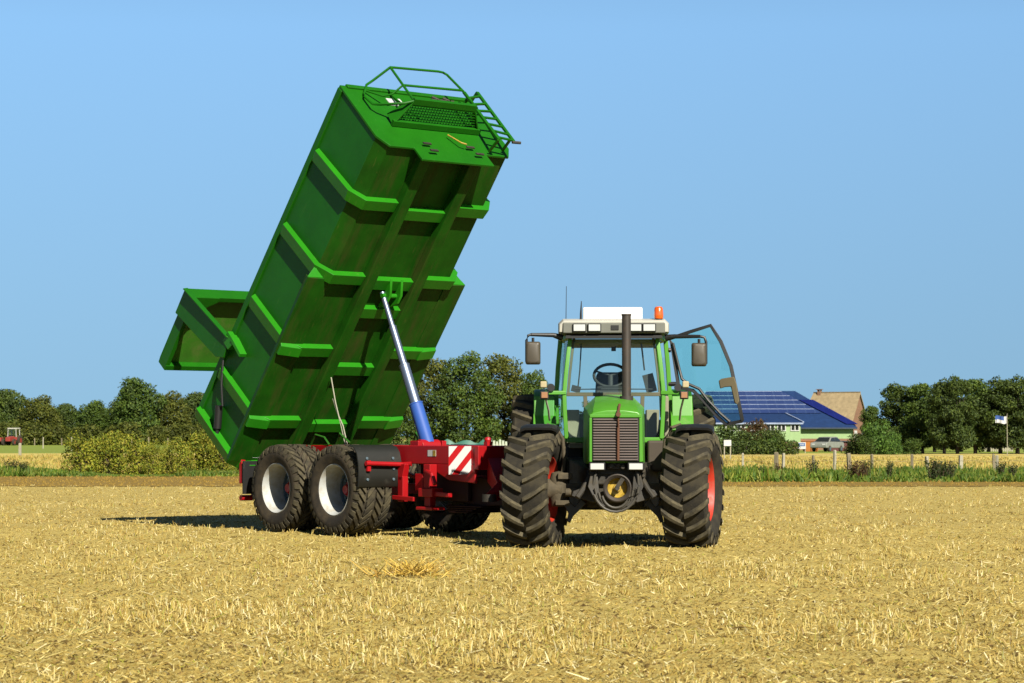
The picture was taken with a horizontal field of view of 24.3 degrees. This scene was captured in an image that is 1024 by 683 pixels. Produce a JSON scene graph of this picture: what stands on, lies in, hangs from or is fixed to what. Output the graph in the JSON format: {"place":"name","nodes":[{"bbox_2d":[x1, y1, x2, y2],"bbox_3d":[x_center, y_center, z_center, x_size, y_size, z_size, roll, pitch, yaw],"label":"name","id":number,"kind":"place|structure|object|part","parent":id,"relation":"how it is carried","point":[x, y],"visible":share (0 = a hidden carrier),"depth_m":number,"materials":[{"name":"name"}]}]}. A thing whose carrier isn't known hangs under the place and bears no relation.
{"place":"outdoors","nodes":[
{"label":"outdoors","id":0,"kind":"place"},
{"bbox_2d":[0,437,1023,682],"bbox_3d":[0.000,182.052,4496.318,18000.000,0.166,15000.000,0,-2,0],"label":"field","id":1,"kind":"structure","parent":0,"point":[18,529],"depth_m":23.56,"materials":[{"name":"beige plant"}]},
{"bbox_2d":[159,66,520,534],"bbox_3d":[-2.127,-0.589,35.730,2.910,6.874,7.896,2,-3,-40],"label":"tipping trailer","id":2,"kind":"object","parent":1,"relation":"on","point":[313,348],"visible":0.99,"depth_m":35.13,"materials":[{"name":"green metal"}]},
{"bbox_2d":[349,556,463,577],"bbox_3d":[-0.949,2.166,22.963,1.022,0.203,1.032,-2,-3,40],"label":"straw heap","id":3,"kind":"object","parent":1,"relation":"on","point":[405,569],"visible":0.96,"depth_m":22.86,"materials":[{"name":"yellow plant"}]},
{"bbox_2d":[0,485,1023,682],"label":"loose straw","id":4,"kind":"object","parent":1,"relation":"on","point":[512,671],"visible":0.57,"depth_m":17.77,"materials":[{"name":"yellow plant"}]},
{"bbox_2d":[0,486,1023,682],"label":"earth clods","id":5,"kind":"object","parent":1,"relation":"on","point":[503,668],"visible":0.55,"depth_m":16.79,"materials":[{"name":"brown soil"}]},
{"bbox_2d":[0,476,1023,486],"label":"tilled strip","id":6,"kind":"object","parent":1,"relation":"on","point":[140,480],"visible":0.2,"depth_m":73.82,"materials":[{"name":"brown soil"}]},
{"bbox_2d":[0,474,1023,486],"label":"clods","id":7,"kind":"object","parent":6,"relation":"on","point":[107,478],"visible":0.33,"depth_m":73.40,"materials":[{"name":"brown soil"}]},
{"bbox_2d":[499,286,743,547],"bbox_3d":[1.482,0.954,31.045,3.146,3.353,4.473,0,-2,2],"label":"farm tractor","id":8,"kind":"object","parent":1,"relation":"on","point":[614,449],"visible":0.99,"depth_m":29.52,"materials":[{"name":"metal"}]},
{"bbox_3d":[2.573,0.443,31.557,1.026,1.355,0.097,-1,-2,17],"label":"door","id":9,"kind":"part","parent":8,"relation":"part of","materials":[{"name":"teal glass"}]},
{"bbox_2d":[798,442,805,452],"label":"sign board","id":10,"kind":"object","parent":1,"relation":"on","point":[803,445],"visible":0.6,"depth_m":204.77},
{"bbox_2d":[0,453,1023,472],"bbox_3d":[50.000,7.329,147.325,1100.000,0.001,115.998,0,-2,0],"label":"grain field","id":11,"kind":"structure","parent":0,"point":[929,455],"depth_m":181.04,"materials":[{"name":"yellow plant"}]},
{"bbox_2d":[18,443,21,456],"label":"fence post","id":12,"kind":"object","parent":11,"relation":"on","point":[20,449],"visible":0.69,"depth_m":164.76,"materials":[{"name":"grey wood"}]},
{"bbox_2d":[390,390,419,444],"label":"hedgerow tree","id":13,"kind":"object","parent":11,"relation":"on","point":[410,429],"visible":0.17,"depth_m":147.49,"materials":[{"name":"green plant"}]},
{"bbox_2d":[400,358,466,444],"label":"hedgerow tree","id":14,"kind":"object","parent":11,"relation":"on","point":[423,387],"visible":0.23,"depth_m":151.19,"materials":[{"name":"green plant"}]},
{"bbox_2d":[445,439,483,444],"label":"tarpaulin","id":15,"kind":"object","parent":11,"relation":"on","point":[467,442],"visible":0.17,"depth_m":119.69,"materials":[{"name":"teal plastic"}]},
{"bbox_2d":[426,350,506,443],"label":"hedgerow tree","id":16,"kind":"object","parent":11,"relation":"on","point":[481,432],"visible":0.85,"depth_m":147.23,"materials":[{"name":"green plant"}]},
{"bbox_2d":[492,440,506,445],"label":"slatted panel","id":17,"kind":"object","parent":11,"relation":"on","point":[497,444],"visible":0.23,"depth_m":117.89,"materials":[{"name":"white wood"}]},
{"bbox_2d":[467,352,536,443],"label":"hedgerow tree","id":18,"kind":"object","parent":11,"relation":"on","point":[512,379],"visible":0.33,"depth_m":151.12,"materials":[{"name":"green plant"}]},
{"bbox_2d":[508,369,563,430],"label":"hedgerow tree","id":19,"kind":"object","parent":11,"relation":"on","point":[531,384],"visible":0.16,"depth_m":147.55,"materials":[{"name":"green plant"}]},
{"bbox_2d":[724,440,730,458],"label":"sign board","id":20,"kind":"object","parent":11,"relation":"on","point":[727,442],"visible":0.92,"depth_m":149.84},
{"bbox_2d":[730,430,757,453],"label":"garden bush","id":21,"kind":"object","parent":11,"relation":"on","point":[742,435],"visible":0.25,"depth_m":199.47,"materials":[{"name":"green plant"}]},
{"bbox_2d":[719,438,800,454],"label":"trimmed hedge","id":22,"kind":"object","parent":11,"relation":"on","point":[753,448],"visible":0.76,"depth_m":189.54,"materials":[{"name":"green plant"}]},
{"bbox_2d":[754,428,784,453],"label":"garden bush","id":23,"kind":"object","parent":11,"relation":"on","point":[768,435],"visible":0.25,"depth_m":197.70,"materials":[{"name":"green plant"}]},
{"bbox_2d":[766,427,785,444],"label":"garden bush","id":24,"kind":"object","parent":11,"relation":"on","point":[780,433],"visible":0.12,"depth_m":201.53,"materials":[{"name":"green plant"}]},
{"bbox_2d":[841,432,865,453],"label":"garden bush","id":25,"kind":"object","parent":11,"relation":"on","point":[852,447],"visible":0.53,"depth_m":193.54,"materials":[{"name":"green plant"}]},
{"bbox_2d":[855,435,875,454],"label":"garden bush","id":26,"kind":"object","parent":11,"relation":"on","point":[865,446],"visible":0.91,"depth_m":190.63,"materials":[{"name":"green plant"}]},
{"bbox_2d":[870,454,873,466],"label":"fence post","id":27,"kind":"object","parent":11,"relation":"on","point":[871,457],"visible":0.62,"depth_m":91.86,"materials":[{"name":"brown wood"}]},
{"bbox_2d":[858,418,890,454],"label":"garden bush","id":28,"kind":"object","parent":11,"relation":"on","point":[874,433],"visible":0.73,"depth_m":191.45,"materials":[{"name":"green plant"}]},
{"bbox_2d":[882,430,902,454],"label":"garden bush","id":29,"kind":"object","parent":11,"relation":"on","point":[893,442],"visible":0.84,"depth_m":189.52,"materials":[{"name":"green plant"}]},
{"bbox_2d":[885,425,920,453],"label":"garden bush","id":30,"kind":"object","parent":11,"relation":"on","point":[902,432],"visible":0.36,"depth_m":202.32,"materials":[{"name":"green plant"}]},
{"bbox_2d":[901,437,923,454],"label":"garden bush","id":31,"kind":"object","parent":11,"relation":"on","point":[913,444],"visible":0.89,"depth_m":191.45,"materials":[{"name":"green plant"}]},
{"bbox_2d":[898,382,940,452],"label":"tree","id":32,"kind":"object","parent":11,"relation":"on","point":[916,403],"visible":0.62,"depth_m":203.21,"materials":[{"name":"green plant"}]},
{"bbox_2d":[924,377,964,453],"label":"tree","id":33,"kind":"object","parent":11,"relation":"on","point":[934,401],"visible":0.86,"depth_m":197.40,"materials":[{"name":"green plant"}]},
{"bbox_2d":[927,374,981,453],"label":"tree","id":34,"kind":"object","parent":11,"relation":"on","point":[964,437],"visible":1,"depth_m":196.34,"materials":[{"name":"green plant"}]},
{"bbox_2d":[962,378,995,453],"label":"tree","id":35,"kind":"object","parent":11,"relation":"on","point":[977,387],"visible":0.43,"depth_m":199.06,"materials":[{"name":"green plant"}]},
{"bbox_2d":[973,375,1023,453],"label":"tree","id":36,"kind":"object","parent":11,"relation":"on","point":[998,398],"visible":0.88,"depth_m":197.88,"materials":[{"name":"green plant"}]},
{"bbox_2d":[995,415,1007,454],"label":"flagpole","id":37,"kind":"object","parent":11,"relation":"on","point":[1000,419],"visible":0.98,"depth_m":184.89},
{"bbox_2d":[992,374,1023,453],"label":"tree","id":38,"kind":"object","parent":11,"relation":"on","point":[1018,434],"visible":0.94,"depth_m":196.98,"materials":[{"name":"green plant"}]},
{"bbox_2d":[0,441,1023,452],"bbox_3d":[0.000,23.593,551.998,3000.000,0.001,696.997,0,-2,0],"label":"meadow","id":39,"kind":"structure","parent":0,"point":[34,449],"depth_m":248.79,"materials":[{"name":"plant"}]},
{"bbox_2d":[1,428,22,445],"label":"tractor","id":40,"kind":"object","parent":39,"relation":"on","point":[8,439],"visible":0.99,"depth_m":395.19,"materials":[{"name":"red metal"}]},
{"bbox_2d":[0,388,28,427],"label":"broadleaf tree","id":41,"kind":"object","parent":39,"relation":"on","point":[10,403],"visible":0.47,"depth_m":437.80,"materials":[{"name":"green plant"}]},
{"bbox_2d":[0,421,29,444],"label":"scrub bush","id":42,"kind":"object","parent":39,"relation":"on","point":[4,431],"visible":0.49,"depth_m":406.78,"materials":[{"name":"green plant"}]},
{"bbox_2d":[12,420,55,444],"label":"scrub bush","id":43,"kind":"object","parent":39,"relation":"on","point":[32,433],"visible":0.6,"depth_m":412.04,"materials":[{"name":"green plant"}]},
{"bbox_2d":[13,394,66,443],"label":"broadleaf tree","id":44,"kind":"object","parent":39,"relation":"on","point":[43,411],"visible":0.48,"depth_m":423.23,"materials":[{"name":"green plant"}]},
{"bbox_2d":[35,422,73,444],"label":"scrub bush","id":45,"kind":"object","parent":39,"relation":"on","point":[58,432],"visible":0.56,"depth_m":415.91,"materials":[{"name":"green plant"}]},
{"bbox_2d":[54,403,79,431],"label":"broadleaf tree","id":46,"kind":"object","parent":39,"relation":"on","point":[64,410],"visible":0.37,"depth_m":448.27,"materials":[{"name":"green plant"}]},
{"bbox_2d":[62,423,106,444],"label":"scrub bush","id":47,"kind":"object","parent":39,"relation":"on","point":[92,432],"visible":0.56,"depth_m":406.25,"materials":[{"name":"green plant"}]},
{"bbox_2d":[73,399,112,434],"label":"broadleaf tree","id":48,"kind":"object","parent":39,"relation":"on","point":[94,412],"visible":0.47,"depth_m":428.41,"materials":[{"name":"green plant"}]},
{"bbox_2d":[107,401,117,424],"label":"broadleaf tree","id":49,"kind":"object","parent":39,"relation":"on","point":[111,407],"visible":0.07,"depth_m":443.57,"materials":[{"name":"green plant"}]},
{"bbox_2d":[101,421,148,444],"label":"scrub bush","id":50,"kind":"object","parent":39,"relation":"on","point":[126,427],"visible":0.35,"depth_m":410.94,"materials":[{"name":"green plant"}]},
{"bbox_2d":[105,376,166,444],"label":"broadleaf tree","id":51,"kind":"object","parent":39,"relation":"on","point":[133,404],"visible":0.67,"depth_m":422.84,"materials":[{"name":"green plant"}]},
{"bbox_2d":[144,425,172,444],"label":"scrub bush","id":52,"kind":"object","parent":39,"relation":"on","point":[158,430],"visible":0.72,"depth_m":416.53,"materials":[{"name":"green plant"}]},
{"bbox_2d":[152,390,195,444],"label":"broadleaf tree","id":53,"kind":"object","parent":39,"relation":"on","point":[166,416],"visible":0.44,"depth_m":428.25,"materials":[{"name":"green plant"}]},
{"bbox_2d":[160,422,208,444],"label":"scrub bush","id":54,"kind":"object","parent":39,"relation":"on","point":[180,430],"visible":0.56,"depth_m":406.65,"materials":[{"name":"green plant"}]},
{"bbox_2d":[183,391,203,428],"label":"broadleaf tree","id":55,"kind":"object","parent":39,"relation":"on","point":[193,400],"visible":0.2,"depth_m":437.77,"materials":[{"name":"green plant"}]},
{"bbox_2d":[715,424,744,450],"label":"garden bush","id":56,"kind":"object","parent":39,"relation":"on","point":[726,435],"visible":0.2,"depth_m":214.16,"materials":[{"name":"green plant"}]},
{"bbox_2d":[736,418,769,445],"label":"garden bush","id":57,"kind":"object","parent":39,"relation":"on","point":[755,428],"visible":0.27,"depth_m":204.66,"materials":[{"name":"red plant"}]},
{"bbox_2d":[704,391,856,449],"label":"barn","id":58,"kind":"structure","parent":39,"relation":"on","point":[796,416],"depth_m":257.99,"materials":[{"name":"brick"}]},
{"bbox_2d":[737,424,744,430],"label":"window","id":59,"kind":"structure","parent":58,"relation":"in","point":[738,425],"depth_m":250.00,"materials":[{"name":"white glass"}]},
{"bbox_2d":[766,424,774,429],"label":"window","id":60,"kind":"structure","parent":58,"relation":"in","point":[768,425],"depth_m":250.00,"materials":[{"name":"white glass"}]},
{"bbox_2d":[777,424,785,430],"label":"window","id":61,"kind":"structure","parent":58,"relation":"in","point":[783,426],"depth_m":250.00,"materials":[{"name":"white glass"}]},
{"bbox_2d":[791,424,798,430],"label":"window","id":62,"kind":"structure","parent":58,"relation":"in","point":[794,427],"depth_m":250.00,"materials":[{"name":"white glass"}]},
{"bbox_2d":[810,437,843,451],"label":"parked car","id":63,"kind":"object","parent":39,"relation":"on","point":[826,443],"visible":0.99,"depth_m":227.84,"materials":[{"name":"silver metal"}]},
{"bbox_2d":[810,389,864,440],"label":"farmhouse","id":64,"kind":"object","parent":39,"relation":"on","point":[849,405],"visible":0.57,"depth_m":298.48,"materials":[{"name":"tile"}]},
{"bbox_2d":[827,441,849,450],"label":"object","id":65,"kind":"structure","parent":39,"relation":"on","point":[845,444],"depth_m":235.76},
{"bbox_2d":[858,405,880,437],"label":"tree","id":66,"kind":"object","parent":39,"relation":"on","point":[868,415],"visible":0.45,"depth_m":234.51,"materials":[{"name":"green plant"}]},
{"bbox_2d":[872,381,918,447],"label":"tree","id":67,"kind":"object","parent":39,"relation":"on","point":[896,395],"visible":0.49,"depth_m":205.44,"materials":[{"name":"green plant"}]},
{"bbox_2d":[924,420,948,451],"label":"tree","id":68,"kind":"object","parent":39,"relation":"on","point":[934,450],"visible":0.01,"depth_m":221.60,"materials":[{"name":"green plant"}]},
{"bbox_2d":[984,446,1012,450],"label":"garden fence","id":69,"kind":"object","parent":39,"relation":"on","point":[1003,449],"visible":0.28,"depth_m":231.76,"materials":[{"name":"white wood"}]},
{"bbox_2d":[0,0,1023,435],"label":"sky","id":70,"kind":"structure","parent":0,"point":[834,188],"materials":[{"name":"blue"}]},
{"bbox_2d":[801,440,817,450],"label":"skip","id":71,"kind":"object","parent":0,"point":[808,442],"visible":0.57,"depth_m":231.68,"materials":[{"name":"orange metal"}]},
{"label":"right verge","id":72,"kind":"structure","parent":0,"visible":0},
{"bbox_2d":[770,463,782,473],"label":"tall weed","id":73,"kind":"object","parent":72,"relation":"on","point":[776,466],"visible":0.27,"depth_m":77.81,"materials":[{"name":"green plant"}]},
{"bbox_2d":[804,459,818,473],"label":"tall weed","id":74,"kind":"object","parent":72,"relation":"on","point":[810,466],"visible":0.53,"depth_m":77.07,"materials":[{"name":"green plant"}]},
{"bbox_2d":[844,460,860,476],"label":"tall weed","id":75,"kind":"object","parent":72,"relation":"on","point":[853,468],"visible":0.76,"depth_m":76.35,"materials":[{"name":"red plant"}]},
{"bbox_2d":[858,463,868,476],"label":"tall weed","id":76,"kind":"object","parent":72,"relation":"on","point":[862,469],"visible":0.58,"depth_m":77.10,"materials":[{"name":"red plant"}]},
{"bbox_2d":[860,460,872,475],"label":"tall weed","id":77,"kind":"object","parent":72,"relation":"on","point":[865,465],"visible":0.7,"depth_m":77.77,"materials":[{"name":"green plant"}]},
{"bbox_2d":[886,460,893,476],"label":"tall weed","id":78,"kind":"object","parent":72,"relation":"on","point":[889,468],"visible":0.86,"depth_m":76.33,"materials":[{"name":"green plant"}]},
{"bbox_2d":[924,458,944,479],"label":"tall weed","id":79,"kind":"object","parent":72,"relation":"on","point":[934,472],"visible":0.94,"depth_m":76.36,"materials":[{"name":"green plant"}]},
{"bbox_2d":[932,460,952,477],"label":"tall weed","id":80,"kind":"object","parent":72,"relation":"on","point":[943,472],"visible":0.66,"depth_m":77.00,"materials":[{"name":"green plant"}]},
{"bbox_2d":[945,462,956,477],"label":"tall weed","id":81,"kind":"object","parent":72,"relation":"on","point":[950,472],"visible":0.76,"depth_m":77.71,"materials":[{"name":"green plant"}]},
{"bbox_2d":[995,462,1005,473],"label":"tall weed","id":82,"kind":"object","parent":72,"relation":"on","point":[1002,465],"visible":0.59,"depth_m":77.02,"materials":[{"name":"green plant"}]},
{"bbox_2d":[1007,463,1017,475],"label":"tall weed","id":83,"kind":"object","parent":72,"relation":"on","point":[1012,470],"visible":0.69,"depth_m":77.04,"materials":[{"name":"green plant"}]},
{"label":"verge","id":84,"kind":"structure","parent":0,"visible":0},
{"bbox_2d":[2,459,18,467],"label":"tall weed","id":85,"kind":"object","parent":84,"relation":"on","point":[13,464],"visible":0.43,"depth_m":88.45,"materials":[{"name":"green plant"}]},
{"bbox_2d":[18,461,27,471],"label":"tall weed","id":86,"kind":"object","parent":84,"relation":"on","point":[24,466],"visible":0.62,"depth_m":87.05,"materials":[{"name":"green plant"}]},
{"bbox_2d":[60,430,100,472],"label":"hedge shrub","id":87,"kind":"object","parent":84,"relation":"on","point":[77,458],"visible":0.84,"depth_m":88.29,"materials":[{"name":"green plant"}]},
{"bbox_2d":[81,433,112,472],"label":"hedge shrub","id":88,"kind":"object","parent":84,"relation":"on","point":[95,449],"visible":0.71,"depth_m":88.78,"materials":[{"name":"green plant"}]},
{"bbox_2d":[92,427,137,473],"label":"hedge shrub","id":89,"kind":"object","parent":84,"relation":"on","point":[115,454],"visible":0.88,"depth_m":88.35,"materials":[{"name":"green plant"}]},
{"bbox_2d":[123,431,147,473],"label":"hedge shrub","id":90,"kind":"object","parent":84,"relation":"on","point":[138,454],"visible":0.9,"depth_m":88.75,"materials":[{"name":"green plant"}]},
{"bbox_2d":[141,438,162,474],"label":"hedge shrub","id":91,"kind":"object","parent":84,"relation":"on","point":[153,453],"visible":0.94,"depth_m":88.39,"materials":[{"name":"green plant"}]},
{"bbox_2d":[156,438,174,473],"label":"hedge shrub","id":92,"kind":"object","parent":84,"relation":"on","point":[165,466],"visible":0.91,"depth_m":88.91,"materials":[{"name":"green plant"}]},
{"bbox_2d":[168,435,196,474],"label":"hedge shrub","id":93,"kind":"object","parent":84,"relation":"on","point":[182,462],"visible":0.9,"depth_m":88.33,"materials":[{"name":"green plant"}]},
{"bbox_2d":[186,429,220,470],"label":"hedge shrub","id":94,"kind":"object","parent":84,"relation":"on","point":[200,457],"visible":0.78,"depth_m":88.72,"materials":[{"name":"green plant"}]},
{"bbox_2d":[203,442,236,470],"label":"hedge shrub","id":95,"kind":"object","parent":84,"relation":"on","point":[217,458],"visible":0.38,"depth_m":88.26,"materials":[{"name":"green plant"}]},
{"bbox_2d":[0,461,1023,481],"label":"verge grass","id":96,"kind":"structure","parent":84,"relation":"on","point":[739,473],"depth_m":78.19,"materials":[{"name":"green plant"}]},
{"bbox_2d":[774,452,778,468],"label":"fence post","id":97,"kind":"object","parent":84,"relation":"on","point":[776,456],"visible":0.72,"depth_m":89.84,"materials":[{"name":"grey wood"}]},
{"bbox_2d":[782,453,784,466],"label":"fence post","id":98,"kind":"object","parent":84,"relation":"on","point":[783,459],"visible":0.58,"depth_m":90.86,"materials":[{"name":"white wood"}]},
{"bbox_2d":[732,455,1008,461],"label":"fence wire","id":99,"kind":"object","parent":98,"relation":"attached to","point":[861,455],"visible":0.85,"depth_m":91.15,"materials":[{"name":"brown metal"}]},
{"bbox_2d":[833,450,835,469],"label":"fence post","id":100,"kind":"object","parent":84,"relation":"on","point":[834,456],"visible":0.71,"depth_m":91.85,"materials":[{"name":"grey wood"}]},
{"bbox_2d":[846,453,851,470],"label":"fence post","id":101,"kind":"object","parent":84,"relation":"on","point":[848,456],"visible":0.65,"depth_m":89.83,"materials":[{"name":"grey wood"}]},
{"bbox_2d":[958,455,962,468],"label":"fence post","id":102,"kind":"object","parent":84,"relation":"on","point":[960,461],"visible":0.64,"depth_m":91.82,"materials":[{"name":"white wood"}]},
{"bbox_2d":[992,454,994,469],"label":"fence post","id":103,"kind":"object","parent":84,"relation":"on","point":[993,459],"visible":0.59,"depth_m":89.85,"materials":[{"name":"grey wood"}]},
{"bbox_2d":[995,455,998,468],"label":"fence post","id":104,"kind":"object","parent":84,"relation":"on","point":[997,458],"visible":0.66,"depth_m":90.47,"materials":[{"name":"white wood"}]}
]}

